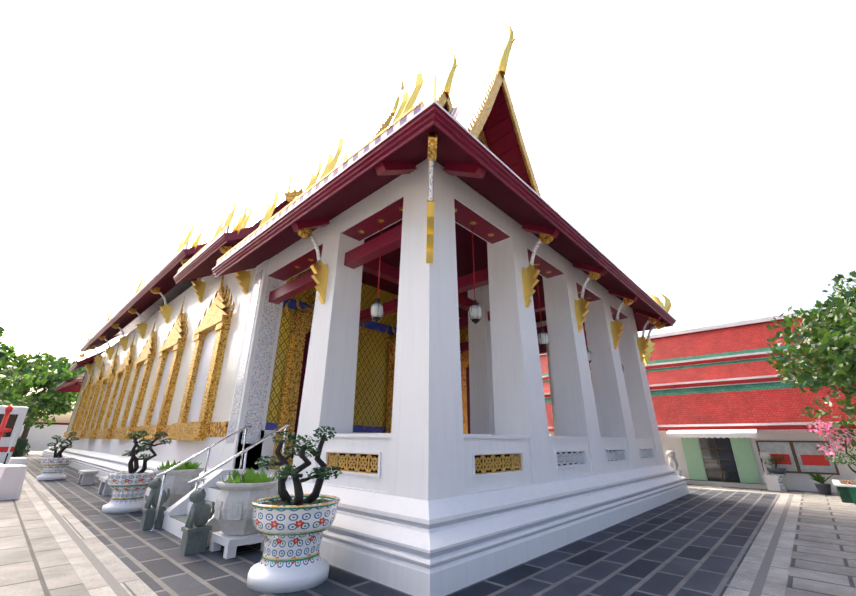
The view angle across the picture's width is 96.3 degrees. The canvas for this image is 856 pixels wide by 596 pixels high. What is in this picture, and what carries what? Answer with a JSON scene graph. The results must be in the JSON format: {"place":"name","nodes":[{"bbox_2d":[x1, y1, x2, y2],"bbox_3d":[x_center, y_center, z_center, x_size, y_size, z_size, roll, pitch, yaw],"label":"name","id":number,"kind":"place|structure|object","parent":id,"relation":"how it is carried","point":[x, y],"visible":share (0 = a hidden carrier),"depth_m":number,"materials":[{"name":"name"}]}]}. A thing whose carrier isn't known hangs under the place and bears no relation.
{"place":"outdoors","nodes":[
{"label":"outdoors","id":0,"kind":"place"},
{"bbox_2d":[18,422,68,449],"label":"boundary wall","id":1,"kind":"structure","parent":0,"point":[38,438],"depth_m":50.30,"materials":[{"name":"white paint"}]},
{"bbox_2d":[0,450,855,595],"bbox_3d":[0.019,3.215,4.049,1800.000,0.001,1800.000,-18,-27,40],"label":"ground","id":2,"kind":"structure","parent":0,"point":[34,561],"depth_m":5.85,"materials":[{"name":"stone"}]},
{"bbox_2d":[0,404,12,439],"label":"red gate","id":3,"kind":"structure","parent":2,"relation":"on","point":[8,409],"depth_m":8.66,"materials":[{"name":"red paint"}]},
{"bbox_2d":[4,433,15,463],"bbox_3d":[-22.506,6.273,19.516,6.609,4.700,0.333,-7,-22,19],"label":"pole","id":4,"kind":"object","parent":2,"relation":"on","point":[13,437],"visible":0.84,"depth_m":17.96,"materials":[{"name":"grey metal"}]},
{"bbox_2d":[0,464,27,500],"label":"concrete block","id":5,"kind":"object","parent":2,"relation":"on","point":[12,477],"depth_m":10.56,"materials":[{"name":"white paint"}]},
{"bbox_2d":[0,406,27,463],"bbox_3d":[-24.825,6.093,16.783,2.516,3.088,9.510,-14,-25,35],"label":"sign","id":6,"kind":"object","parent":2,"relation":"on","point":[16,418],"visible":0.9,"depth_m":19.47,"materials":[{"name":"white"}]},
{"bbox_2d":[8,457,26,464],"bbox_3d":[-17.103,7.047,15.884,1.199,0.800,0.547,-18,-27,40],"label":"concrete block","id":7,"kind":"object","parent":2,"relation":"on","point":[18,460],"depth_m":15.64,"materials":[{"name":"white paint"}]},
{"bbox_2d":[11,436,30,456],"bbox_3d":[-22.568,7.938,19.567,1.880,1.755,3.918,-2,-20,7],"label":"hedge and flowers","id":8,"kind":"object","parent":2,"relation":"on","point":[20,447],"visible":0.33,"depth_m":20.45,"materials":[{"name":"green plant"}]},
{"bbox_2d":[0,326,58,409],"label":"tree","id":9,"kind":"object","parent":2,"relation":"on","point":[7,367],"visible":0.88,"depth_m":29.17,"materials":[{"name":"green plant"}]},
{"bbox_2d":[0,369,78,428],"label":"tree","id":10,"kind":"object","parent":2,"relation":"on","point":[57,406],"visible":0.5,"depth_m":40.98,"materials":[{"name":"green plant"}]},
{"bbox_2d":[21,356,85,438],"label":"tree","id":11,"kind":"object","parent":2,"relation":"on","point":[65,364],"visible":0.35,"depth_m":43.11,"materials":[{"name":"green plant"}]},
{"bbox_2d":[23,455,779,595],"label":"slate paving","id":12,"kind":"structure","parent":2,"relation":"on","point":[696,542],"depth_m":5.60,"materials":[{"name":"grey stone"}]},
{"bbox_2d":[36,457,73,479],"bbox_3d":[-15.402,7.014,15.808,1.036,0.831,1.036,-18,-27,40],"label":"plant pot","id":13,"kind":"object","parent":12,"relation":"on","point":[53,468],"visible":0.98,"depth_m":15.53,"materials":[{"name":"white ceramic"}]},
{"bbox_2d":[47,432,78,457],"bbox_3d":[-15.284,6.159,16.046,1.064,1.100,0.992,-18,-27,40],"label":"bonsai tree","id":14,"kind":"object","parent":13,"relation":"in","point":[55,448],"visible":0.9,"depth_m":15.98,"materials":[{"name":"green plant"}]},
{"bbox_2d":[78,469,98,484],"bbox_3d":[-12.660,6.648,14.233,1.100,0.460,0.440,-18,-27,40],"label":"stone bench","id":15,"kind":"object","parent":12,"relation":"on","point":[86,477],"visible":1,"depth_m":13.97,"materials":[{"name":"grey stone"}]},
{"bbox_2d":[98,476,112,495],"bbox_3d":[-9.775,5.755,11.765,1.100,0.460,0.440,-18,-27,40],"label":"stone bench","id":16,"kind":"object","parent":12,"relation":"on","point":[105,489],"visible":0.56,"depth_m":11.45,"materials":[{"name":"grey stone"}]},
{"bbox_2d":[101,470,155,512],"bbox_3d":[-7.166,4.634,9.220,1.036,0.831,1.036,-18,-27,40],"label":"plant pot","id":17,"kind":"object","parent":12,"relation":"on","point":[128,491],"visible":0.9,"depth_m":8.92,"materials":[{"name":"white ceramic"}]},
{"bbox_2d":[120,430,171,472],"bbox_3d":[-7.102,3.876,9.630,1.120,1.072,1.121,-18,-27,40],"label":"bonsai tree","id":18,"kind":"object","parent":17,"relation":"in","point":[135,459],"visible":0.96,"depth_m":9.52,"materials":[{"name":"green plant"}]},
{"bbox_2d":[139,477,169,529],"bbox_3d":[-5.286,3.977,7.470,0.289,0.874,0.420,-18,-27,40],"label":"stone lion","id":19,"kind":"object","parent":12,"relation":"on","point":[149,512],"visible":0.9,"depth_m":7.39},
{"bbox_2d":[149,467,203,518],"bbox_3d":[-5.580,4.279,8.429,0.924,0.970,0.924,-18,-27,40],"label":"stone planter","id":20,"kind":"object","parent":12,"relation":"on","point":[177,484],"visible":0.4,"depth_m":8.19,"materials":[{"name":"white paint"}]},
{"bbox_2d":[157,460,202,469],"bbox_3d":[-5.564,3.756,8.630,0.889,0.249,0.901,14,-24,-32],"label":"potted plant","id":21,"kind":"object","parent":20,"relation":"on","point":[185,466],"visible":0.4,"depth_m":8.51,"materials":[{"name":"green plant"}]},
{"bbox_2d":[179,488,214,555],"bbox_3d":[-3.532,3.420,5.930,0.289,0.874,0.420,-18,-27,40],"label":"stone lion","id":22,"kind":"object","parent":12,"relation":"on","point":[195,535],"visible":0.98,"depth_m":5.84},
{"bbox_2d":[162,469,288,546],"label":"side stairs","id":23,"kind":"structure","parent":12,"relation":"on","point":[175,517],"depth_m":7.38,"materials":[{"name":"white paint"}]},
{"bbox_2d":[150,424,291,530],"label":"handrails","id":24,"kind":"object","parent":23,"relation":"on","point":[205,474],"visible":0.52,"depth_m":7.36,"materials":[{"name":"silver metal"}]},
{"bbox_2d":[209,478,277,558],"bbox_3d":[-2.875,3.419,6.055,0.924,0.970,0.924,-18,-27,40],"label":"stone planter","id":25,"kind":"object","parent":12,"relation":"on","point":[233,512],"visible":0.62,"depth_m":5.76,"materials":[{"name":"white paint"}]},
{"bbox_2d":[219,467,280,482],"bbox_3d":[-2.851,2.892,6.247,0.888,0.253,0.915,-18,-27,40],"label":"potted plant","id":26,"kind":"object","parent":25,"relation":"on","point":[250,476],"visible":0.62,"depth_m":6.07,"materials":[{"name":"green plant"}]},
{"bbox_2d":[247,494,339,592],"bbox_3d":[-1.699,3.029,4.840,1.090,0.875,1.090,-18,-27,40],"label":"plant pot","id":27,"kind":"object","parent":12,"relation":"on","point":[291,560],"visible":0.98,"depth_m":4.51,"materials":[{"name":"white ceramic"}]},
{"bbox_2d":[255,426,341,504],"bbox_3d":[-1.716,2.237,5.141,1.113,1.016,0.930,-18,-27,40],"label":"bonsai tree","id":28,"kind":"object","parent":27,"relation":"in","point":[286,470],"visible":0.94,"depth_m":5.03,"materials":[{"name":"green plant"}]},
{"bbox_2d":[42,159,688,595],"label":"temple hall","id":29,"kind":"structure","parent":12,"relation":"on","point":[426,511],"depth_m":7.50,"materials":[{"name":"white paint"}]},
{"bbox_2d":[66,259,468,469],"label":"hall walls","id":30,"kind":"structure","parent":29,"relation":"attached to","point":[249,389],"depth_m":11.41,"materials":[{"name":"white paint"}]},
{"bbox_2d":[62,275,470,468],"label":"window frames","id":31,"kind":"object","parent":30,"relation":"attached to","point":[193,430],"depth_m":13.11,"materials":[{"name":"gold metal"}]},
{"bbox_2d":[55,68,675,392],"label":"temple roof","id":32,"kind":"structure","parent":29,"relation":"on","point":[481,149],"depth_m":9.02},
{"bbox_2d":[79,134,665,373],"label":"eave brackets","id":33,"kind":"object","parent":32,"relation":"attached to","point":[319,268],"visible":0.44,"depth_m":10.22,"materials":[{"name":"gold metal"}]},
{"bbox_2d":[87,20,671,340],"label":"roof finials","id":34,"kind":"object","parent":32,"relation":"on","point":[404,102],"visible":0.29,"depth_m":11.08,"materials":[{"name":"gold metal"}]},
{"bbox_2d":[295,207,619,317],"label":"ceiling ornaments","id":35,"kind":"object","parent":32,"relation":"on","point":[471,223],"visible":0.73,"depth_m":8.50,"materials":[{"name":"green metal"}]},
{"bbox_2d":[371,222,623,372],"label":"hanging lanterns","id":36,"kind":"object","parent":32,"relation":"on","point":[475,311],"visible":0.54,"depth_m":7.51,"materials":[{"name":"white"}]},
{"bbox_2d":[327,448,652,474],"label":"ventilation grilles","id":37,"kind":"object","parent":29,"relation":"in","point":[368,463],"visible":0.62,"depth_m":6.44,"materials":[{"name":"gold metal"}]},
{"bbox_2d":[23,471,801,595],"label":"kerb strip","id":38,"kind":"object","parent":2,"relation":"on","point":[100,567],"visible":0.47,"depth_m":5.74,"materials":[{"name":"stone"}]},
{"bbox_2d":[666,450,681,475],"bbox_3d":[10.224,7.000,15.941,0.425,1.285,0.617,-18,-27,40],"label":"statue","id":39,"kind":"object","parent":2,"relation":"on","point":[672,461],"visible":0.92,"depth_m":15.87,"materials":[{"name":"white stone"}]},
{"bbox_2d":[539,307,855,492],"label":"gallery building","id":40,"kind":"structure","parent":2,"relation":"on","point":[728,405],"depth_m":15.79,"materials":[{"name":"red paint"}]},
{"bbox_2d":[759,452,780,490],"bbox_3d":[12.453,6.291,13.984,0.425,1.285,0.617,-18,-27,40],"label":"gallery lion","id":41,"kind":"object","parent":2,"relation":"on","point":[772,482],"visible":0.79,"depth_m":13.80},
{"bbox_2d":[765,455,787,490],"bbox_3d":[12.597,6.291,13.816,0.830,1.172,0.604,-1,-20,4],"label":"potted bonsai","id":42,"kind":"object","parent":2,"relation":"on","point":[779,472],"visible":0.9,"depth_m":13.65,"materials":[{"name":"grey"}]},
{"bbox_2d":[766,271,855,452],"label":"tree","id":43,"kind":"object","parent":2,"relation":"on","point":[832,336],"visible":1,"depth_m":10.65,"materials":[{"name":"green plant"}]},
{"bbox_2d":[805,472,833,494],"bbox_3d":[13.112,6.165,12.804,0.695,0.712,0.514,-7,-22,20],"label":"potted palm","id":44,"kind":"object","parent":2,"relation":"on","point":[822,487],"visible":1,"depth_m":12.71,"materials":[{"name":"grey"}]},
{"bbox_2d":[806,420,855,460],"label":"bougainvillea","id":45,"kind":"object","parent":2,"relation":"on","point":[825,430],"visible":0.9,"depth_m":11.46,"materials":[{"name":"pink plant"}]},
{"bbox_2d":[825,452,855,502],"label":"potted flowering plant","id":46,"kind":"object","parent":2,"relation":"on","point":[846,490],"visible":0.96,"depth_m":11.18,"materials":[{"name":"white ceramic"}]},
{"bbox_2d":[0,0,855,422],"label":"sky","id":47,"kind":"structure","parent":0,"point":[706,149],"materials":[{"name":"white"}]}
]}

